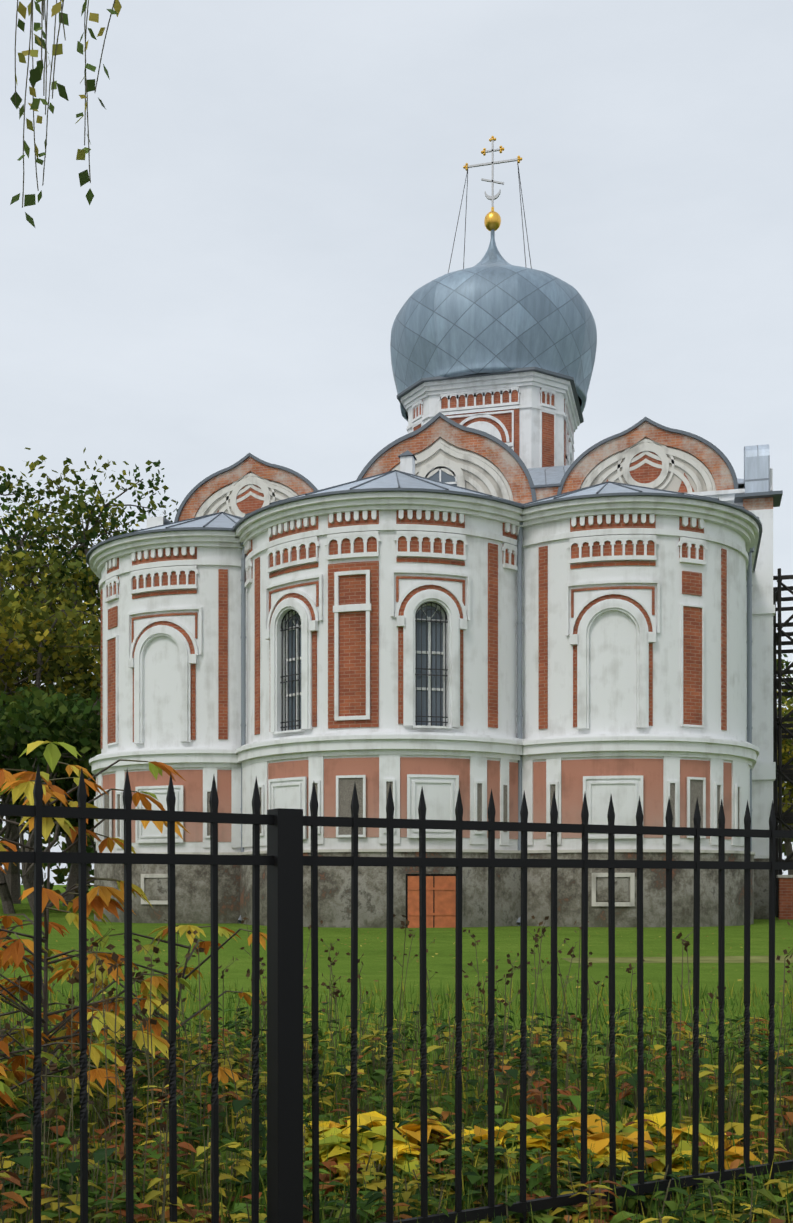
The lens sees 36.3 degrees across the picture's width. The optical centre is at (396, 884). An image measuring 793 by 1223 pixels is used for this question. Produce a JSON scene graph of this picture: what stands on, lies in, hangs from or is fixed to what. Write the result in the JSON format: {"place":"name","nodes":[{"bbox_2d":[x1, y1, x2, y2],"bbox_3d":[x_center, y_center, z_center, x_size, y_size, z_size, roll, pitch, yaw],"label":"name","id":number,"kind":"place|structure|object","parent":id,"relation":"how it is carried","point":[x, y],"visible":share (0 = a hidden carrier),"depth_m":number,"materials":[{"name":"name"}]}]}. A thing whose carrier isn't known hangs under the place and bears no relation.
{"place":"outdoors","nodes":[
{"label":"outdoors","id":0,"kind":"place"},
{"bbox_2d":[10,0,121,226],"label":"birch branch","id":1,"kind":"object","parent":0,"point":[16,100],"visible":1,"depth_m":3.38,"materials":[{"name":"green plant"}]},
{"bbox_2d":[0,885,792,1222],"bbox_3d":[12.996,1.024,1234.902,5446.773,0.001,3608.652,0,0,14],"label":"ground","id":2,"kind":"structure","parent":0,"point":[440,965],"depth_m":13.59,"materials":[{"name":"green plant"}]},
{"bbox_2d":[0,749,40,804],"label":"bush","id":3,"kind":"object","parent":2,"relation":"on","point":[16,772],"visible":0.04,"depth_m":44.51,"materials":[{"name":"green plant"}]},
{"bbox_2d":[0,698,77,837],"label":"tree","id":4,"kind":"object","parent":2,"relation":"on","point":[3,829],"depth_m":56.42,"materials":[{"name":"green plant"}]},
{"bbox_2d":[0,686,94,913],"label":"tree","id":5,"kind":"object","parent":2,"relation":"on","point":[9,760],"visible":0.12,"depth_m":41.40,"materials":[{"name":"green plant"}]},
{"bbox_2d":[0,684,100,916],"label":"tree","id":6,"kind":"object","parent":2,"relation":"on","point":[49,722],"visible":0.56,"depth_m":37.28,"materials":[{"name":"green plant"}]},
{"bbox_2d":[0,585,100,886],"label":"tree","id":7,"kind":"object","parent":2,"relation":"on","point":[16,626],"visible":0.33,"depth_m":45.91,"materials":[{"name":"green plant"}]},
{"bbox_2d":[0,546,100,694],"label":"tree","id":8,"kind":"object","parent":2,"relation":"on","point":[26,594],"visible":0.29,"depth_m":49.77,"materials":[{"name":"green plant"}]},
{"bbox_2d":[2,533,98,903],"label":"tree","id":9,"kind":"object","parent":2,"relation":"on","point":[12,877],"depth_m":63.90,"materials":[{"name":"green plant"}]},
{"bbox_2d":[8,768,96,852],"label":"tree","id":10,"kind":"object","parent":2,"relation":"on","point":[21,802],"visible":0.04,"depth_m":40.68,"materials":[{"name":"green plant"}]},
{"bbox_2d":[0,510,135,713],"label":"tree","id":11,"kind":"object","parent":2,"relation":"on","point":[38,534],"visible":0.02,"depth_m":53.29,"materials":[{"name":"green plant"}]},
{"bbox_2d":[0,447,177,905],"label":"tree","id":12,"kind":"object","parent":2,"relation":"on","point":[85,536],"visible":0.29,"depth_m":56.29,"materials":[{"name":"green plant"}]},
{"bbox_2d":[0,740,266,1137],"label":"chestnut sapling","id":13,"kind":"object","parent":2,"relation":"on","point":[20,783],"visible":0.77,"depth_m":4.88,"materials":[{"name":"orange plant"}]},
{"bbox_2d":[89,530,246,923],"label":"apse","id":14,"kind":"structure","parent":2,"relation":"on","point":[171,649],"depth_m":31.89,"materials":[{"name":"paint"}]},
{"bbox_2d":[86,512,242,566],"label":"apse roof","id":15,"kind":"structure","parent":14,"relation":"on","point":[221,521],"depth_m":32.35,"materials":[{"name":"grey metal"}]},
{"bbox_2d":[235,492,523,927],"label":"central apse","id":16,"kind":"structure","parent":2,"relation":"on","point":[381,642],"depth_m":28.95,"materials":[{"name":"white paint"}]},
{"bbox_2d":[232,450,525,530],"bbox_3d":[0.149,-10.839,33.401,8.840,3.247,10.270,0,0,14],"label":"apse roof","id":17,"kind":"object","parent":16,"relation":"on","point":[405,478],"visible":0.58,"depth_m":29.42,"materials":[{"name":"grey metal"}]},
{"bbox_2d":[238,522,753,925],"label":"downpipes","id":18,"kind":"object","parent":16,"relation":"attached to","point":[749,641],"visible":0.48,"depth_m":31.66,"materials":[{"name":"silver metal"}]},
{"bbox_2d":[0,913,792,1222],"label":"weeds","id":19,"kind":"object","parent":2,"relation":"on","point":[15,1196],"visible":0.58,"depth_m":4.63,"materials":[{"name":"green plant"}]},
{"bbox_2d":[0,764,792,1222],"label":"iron fence","id":20,"kind":"object","parent":2,"relation":"on","point":[284,860],"visible":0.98,"depth_m":3.08,"materials":[{"name":"black metal"}]},
{"bbox_2d":[0,795,792,893],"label":"hedge bush line","id":21,"kind":"object","parent":2,"relation":"on","point":[61,873],"visible":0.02,"depth_m":89.86,"materials":[{"name":"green plant"}]},
{"bbox_2d":[147,412,782,918],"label":"cube walls","id":22,"kind":"structure","parent":2,"relation":"on","point":[643,452],"depth_m":36.99,"materials":[{"name":"white paint"}]},
{"bbox_2d":[397,367,583,468],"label":"drum","id":23,"kind":"object","parent":22,"relation":"on","point":[531,417],"visible":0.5,"depth_m":45.36,"materials":[{"name":"white paint"}]},
{"bbox_2d":[390,237,596,420],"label":"onion dome","id":24,"kind":"structure","parent":23,"relation":"on","point":[493,310],"depth_m":44.92,"materials":[{"name":"metal"}]},
{"bbox_2d":[448,160,531,272],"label":"support cables","id":25,"kind":"object","parent":24,"relation":"on","point":[465,217],"visible":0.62,"depth_m":48.34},
{"bbox_2d":[463,136,521,237],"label":"cross","id":26,"kind":"object","parent":24,"relation":"on","point":[492,221],"visible":0.96,"depth_m":48.33,"materials":[{"name":"gold metal"}]},
{"bbox_2d":[528,465,743,488],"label":"roof","id":27,"kind":"structure","parent":22,"relation":"on","point":[547,475],"depth_m":42.15,"materials":[{"name":"metal"}]},
{"bbox_2d":[303,1111,761,1192],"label":"hosta plants","id":28,"kind":"object","parent":2,"relation":"on","point":[378,1129],"visible":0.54,"depth_m":4.28,"materials":[{"name":"yellow plant"}]},
{"bbox_2d":[520,496,758,926],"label":"apse","id":29,"kind":"structure","parent":2,"relation":"on","point":[634,649],"depth_m":29.20,"materials":[{"name":"paint"}]},
{"bbox_2d":[521,481,761,570],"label":"apse roof","id":30,"kind":"structure","parent":29,"relation":"on","point":[609,489],"depth_m":29.41,"materials":[{"name":"grey metal"}]},
{"bbox_2d":[562,956,792,962],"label":"path","id":31,"kind":"structure","parent":2,"relation":"on","point":[734,959],"depth_m":16.42,"materials":[{"name":"grey concrete"}]},
{"bbox_2d":[773,568,792,916],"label":"lattice tower","id":32,"kind":"structure","parent":2,"relation":"on","point":[784,772],"depth_m":36.25,"materials":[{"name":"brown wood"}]},
{"bbox_2d":[776,875,792,919],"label":"brick wall","id":33,"kind":"structure","parent":2,"relation":"on","point":[785,896],"depth_m":35.31,"materials":[{"name":"brick"}]},
{"bbox_2d":[776,654,792,800],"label":"tree","id":34,"kind":"object","parent":2,"relation":"on","point":[787,663],"visible":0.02,"depth_m":79.10,"materials":[{"name":"green plant"}]},
{"bbox_2d":[777,700,792,874],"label":"tree","id":35,"kind":"object","parent":2,"relation":"on","point":[787,799],"visible":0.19,"depth_m":71.30,"materials":[{"name":"green plant"}]},
{"bbox_2d":[0,0,792,884],"label":"sky","id":36,"kind":"structure","parent":0,"point":[272,183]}
]}

